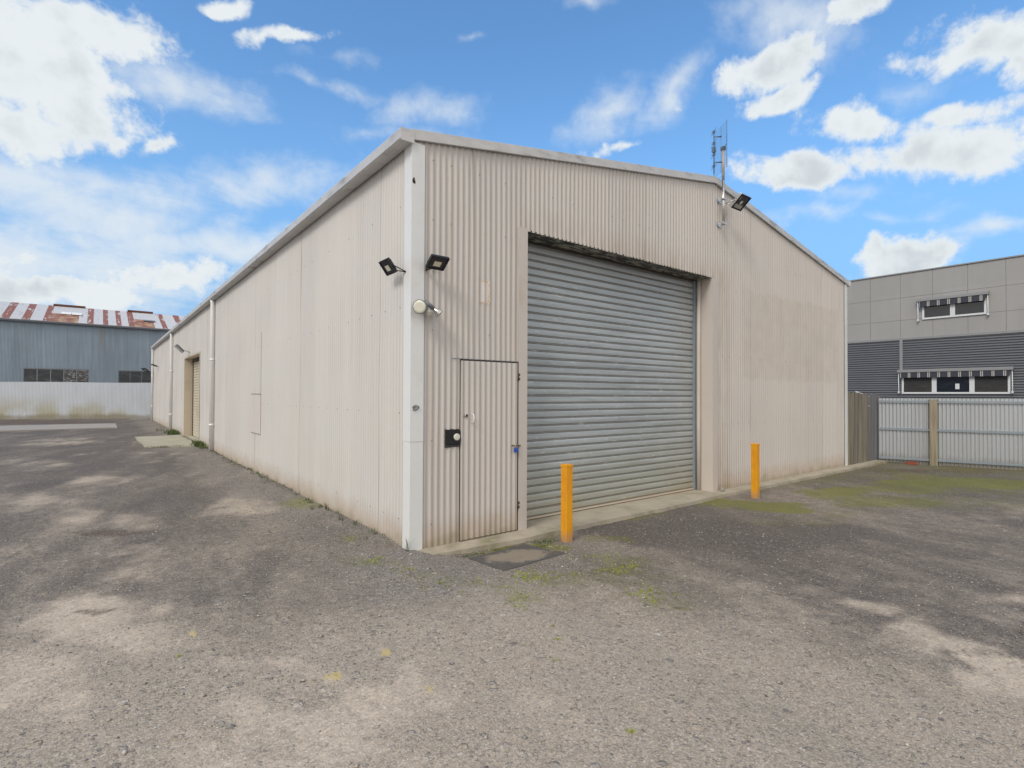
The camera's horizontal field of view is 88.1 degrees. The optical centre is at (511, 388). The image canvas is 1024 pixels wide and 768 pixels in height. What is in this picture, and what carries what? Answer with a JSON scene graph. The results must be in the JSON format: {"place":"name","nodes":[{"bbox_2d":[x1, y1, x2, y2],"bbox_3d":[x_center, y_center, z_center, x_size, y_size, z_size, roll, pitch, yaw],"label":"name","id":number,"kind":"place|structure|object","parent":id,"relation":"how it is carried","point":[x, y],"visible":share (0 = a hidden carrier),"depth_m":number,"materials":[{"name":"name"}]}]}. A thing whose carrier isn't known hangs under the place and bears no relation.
{"place":"outdoors","nodes":[
{"label":"outdoors","id":0,"kind":"place"},
{"bbox_2d":[0,423,116,431],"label":"path","id":1,"kind":"structure","parent":0,"point":[9,428],"depth_m":24.61,"materials":[{"name":"grey concrete"}]},
{"bbox_2d":[135,435,197,447],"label":"path","id":2,"kind":"structure","parent":0,"point":[162,441],"depth_m":18.11,"materials":[{"name":"concrete"}]},
{"bbox_2d":[146,428,559,557],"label":"grass","id":3,"kind":"structure","parent":0,"point":[199,444],"depth_m":9.21,"materials":[{"name":"green plant"}]},
{"bbox_2d":[0,418,1023,767],"bbox_3d":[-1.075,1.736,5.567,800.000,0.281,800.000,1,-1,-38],"label":"ground","id":4,"kind":"structure","parent":0,"point":[106,484],"depth_m":3.77,"materials":[{"name":"grey gravel"}]},
{"bbox_2d":[0,382,153,418],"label":"white fence","id":5,"kind":"object","parent":4,"relation":"on","point":[56,400],"visible":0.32,"depth_m":33.59,"materials":[{"name":"white metal"}]},
{"bbox_2d":[0,301,184,382],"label":"warehouse","id":6,"kind":"structure","parent":4,"relation":"on","point":[56,343],"depth_m":42.23,"materials":[{"name":"blue metal"}]},
{"bbox_2d":[23,368,88,381],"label":"window","id":7,"kind":"structure","parent":6,"relation":"in","point":[29,374],"depth_m":40.98,"materials":[{"name":"grey glass"}]},
{"bbox_2d":[118,370,153,382],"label":"window","id":8,"kind":"structure","parent":6,"relation":"in","point":[124,376],"depth_m":44.09,"materials":[{"name":"grey glass"}]},
{"bbox_2d":[174,499,677,734],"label":"weeds","id":9,"kind":"object","parent":4,"relation":"on","point":[545,575],"visible":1,"depth_m":4.90,"materials":[{"name":"green plant"}]},
{"bbox_2d":[151,126,850,549],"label":"warehouse","id":10,"kind":"structure","parent":4,"relation":"on","point":[615,332],"depth_m":7.72,"materials":[{"name":"beige metal"}]},
{"bbox_2d":[174,344,189,352],"bbox_3d":[-11.870,-1.419,19.055,0.456,0.299,0.516,1,-1,-38],"label":"floodlight","id":11,"kind":"object","parent":10,"relation":"attached to","point":[179,348],"visible":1,"depth_m":18.93,"materials":[{"name":"grey plastic"}]},
{"bbox_2d":[192,357,198,437],"bbox_3d":[-11.096,0.359,18.874,0.090,2.968,3.780,1,-1,-38],"label":"side roller door","id":12,"kind":"structure","parent":10,"relation":"in","point":[195,393],"depth_m":19.79,"materials":[{"name":"beige metal"}]},
{"bbox_2d":[378,257,405,275],"bbox_3d":[-1.294,-1.310,5.722,0.206,0.155,0.282,1,-1,-38],"label":"floodlight","id":13,"kind":"object","parent":10,"relation":"attached to","point":[388,266],"visible":1,"depth_m":5.68,"materials":[{"name":"black plastic"}]},
{"bbox_2d":[413,300,442,317],"bbox_3d":[-0.895,-0.851,5.605,0.186,0.190,0.343,0,-1,39],"label":"spotlight","id":14,"kind":"object","parent":10,"relation":"attached to","point":[420,306],"visible":1,"depth_m":5.50,"materials":[{"name":"grey plastic"}]},
{"bbox_2d":[425,254,449,270],"bbox_3d":[-0.811,-1.330,5.657,0.236,0.143,0.210,1,-1,-38],"label":"floodlight","id":15,"kind":"object","parent":10,"relation":"attached to","point":[437,262],"visible":1,"depth_m":5.62,"materials":[{"name":"black plastic"}]},
{"bbox_2d":[444,429,459,447],"bbox_3d":[-0.660,0.556,5.873,0.195,0.211,0.046,1,-1,-38],"label":"door lock","id":16,"kind":"object","parent":10,"relation":"attached to","point":[452,437],"visible":1,"depth_m":5.87,"materials":[{"name":"black plastic"}]},
{"bbox_2d":[460,360,520,540],"bbox_3d":[-0.230,0.704,6.197,0.851,2.023,0.064,1,-1,-38],"label":"personnel door","id":17,"kind":"structure","parent":10,"relation":"in","point":[489,503],"depth_m":6.18,"materials":[{"name":"beige metal"}]},
{"bbox_2d":[527,243,695,519],"bbox_3d":[1.595,-0.093,8.062,4.081,3.704,0.075,1,-1,-38],"label":"roller door","id":18,"kind":"structure","parent":10,"relation":"in","point":[611,347],"depth_m":7.93,"materials":[{"name":"grey metal"}]},
{"bbox_2d":[711,122,726,226],"bbox_3d":[3.610,-3.703,9.239,0.227,1.750,0.457,1,-1,-21],"label":"antenna mast","id":19,"kind":"object","parent":10,"relation":"attached to","point":[722,148],"visible":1,"depth_m":9.21,"materials":[{"name":"silver metal"}]},
{"bbox_2d":[725,192,750,211],"bbox_3d":[3.935,-3.237,9.216,0.361,0.226,0.311,1,-1,-38],"label":"floodlight","id":20,"kind":"object","parent":19,"relation":"attached to","point":[740,201],"visible":1,"depth_m":9.17,"materials":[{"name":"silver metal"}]},
{"bbox_2d":[468,544,564,570],"bbox_3d":[0.056,1.787,5.580,0.903,0.062,0.548,1,-1,-42],"label":"rubber mat","id":21,"kind":"object","parent":4,"relation":"on","point":[514,557],"visible":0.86,"depth_m":5.53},
{"bbox_2d":[560,464,572,542],"bbox_3d":[0.639,1.431,6.176,0.108,1.101,0.108,1,-1,-38],"label":"bollard","id":22,"kind":"object","parent":4,"relation":"on","point":[567,503],"visible":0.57,"depth_m":6.14,"materials":[{"name":"metal"}]},
{"bbox_2d":[750,443,759,498],"bbox_3d":[4.064,1.474,8.841,0.108,1.111,0.108,1,-1,-38],"label":"bollard","id":23,"kind":"object","parent":4,"relation":"on","point":[755,470],"visible":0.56,"depth_m":8.81,"materials":[{"name":"metal"}]},
{"bbox_2d":[905,461,917,464],"bbox_3d":[10.029,1.883,13.285,0.114,0.097,0.234,1,-1,-25],"label":"brick","id":24,"kind":"object","parent":4,"relation":"on","point":[911,463],"visible":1,"depth_m":13.24,"materials":[{"name":"red brick"}]},
{"bbox_2d":[847,254,1023,398],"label":"office building","id":25,"kind":"structure","parent":4,"relation":"on","point":[955,331],"depth_m":23.43,"materials":[{"name":"white metal"}]},
{"bbox_2d":[922,298,986,319],"bbox_3d":[19.276,-3.442,23.118,0.091,0.667,2.201,1,-1,-38],"label":"window","id":26,"kind":"structure","parent":25,"relation":"in","point":[976,307],"depth_m":23.05,"materials":[{"name":"glass"}]},
{"bbox_2d":[902,371,1010,393],"bbox_3d":[19.242,-0.244,23.104,0.091,0.982,3.708,1,-1,-38],"label":"window","id":27,"kind":"structure","parent":25,"relation":"in","point":[974,384],"depth_m":22.94,"materials":[{"name":"black glass"}]},
{"bbox_2d":[878,398,1023,470],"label":"zinc fence","id":28,"kind":"object","parent":4,"relation":"on","point":[981,433],"visible":0.92,"depth_m":12.96,"materials":[{"name":"silver metal"}]},
{"bbox_2d":[0,0,1023,315],"label":"sky","id":29,"kind":"structure","parent":0,"point":[150,150],"materials":[{"name":"blue"}]},
{"bbox_2d":[417,460,886,554],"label":"pavement","id":30,"kind":"structure","parent":0,"point":[543,527],"depth_m":7.42,"materials":[{"name":"concrete"}]},
{"bbox_2d":[848,392,867,464],"bbox_3d":[8.539,0.975,13.097,1.255,1.744,0.072,1,-1,-38],"label":"timber fence","id":31,"kind":"object","parent":30,"relation":"on","point":[857,427],"visible":0.97,"depth_m":13.04,"materials":[{"name":"brown wood"}]},
{"bbox_2d":[868,393,879,460],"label":"fence post","id":32,"kind":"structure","parent":31,"relation":"attached to","point":[873,432],"depth_m":13.68,"materials":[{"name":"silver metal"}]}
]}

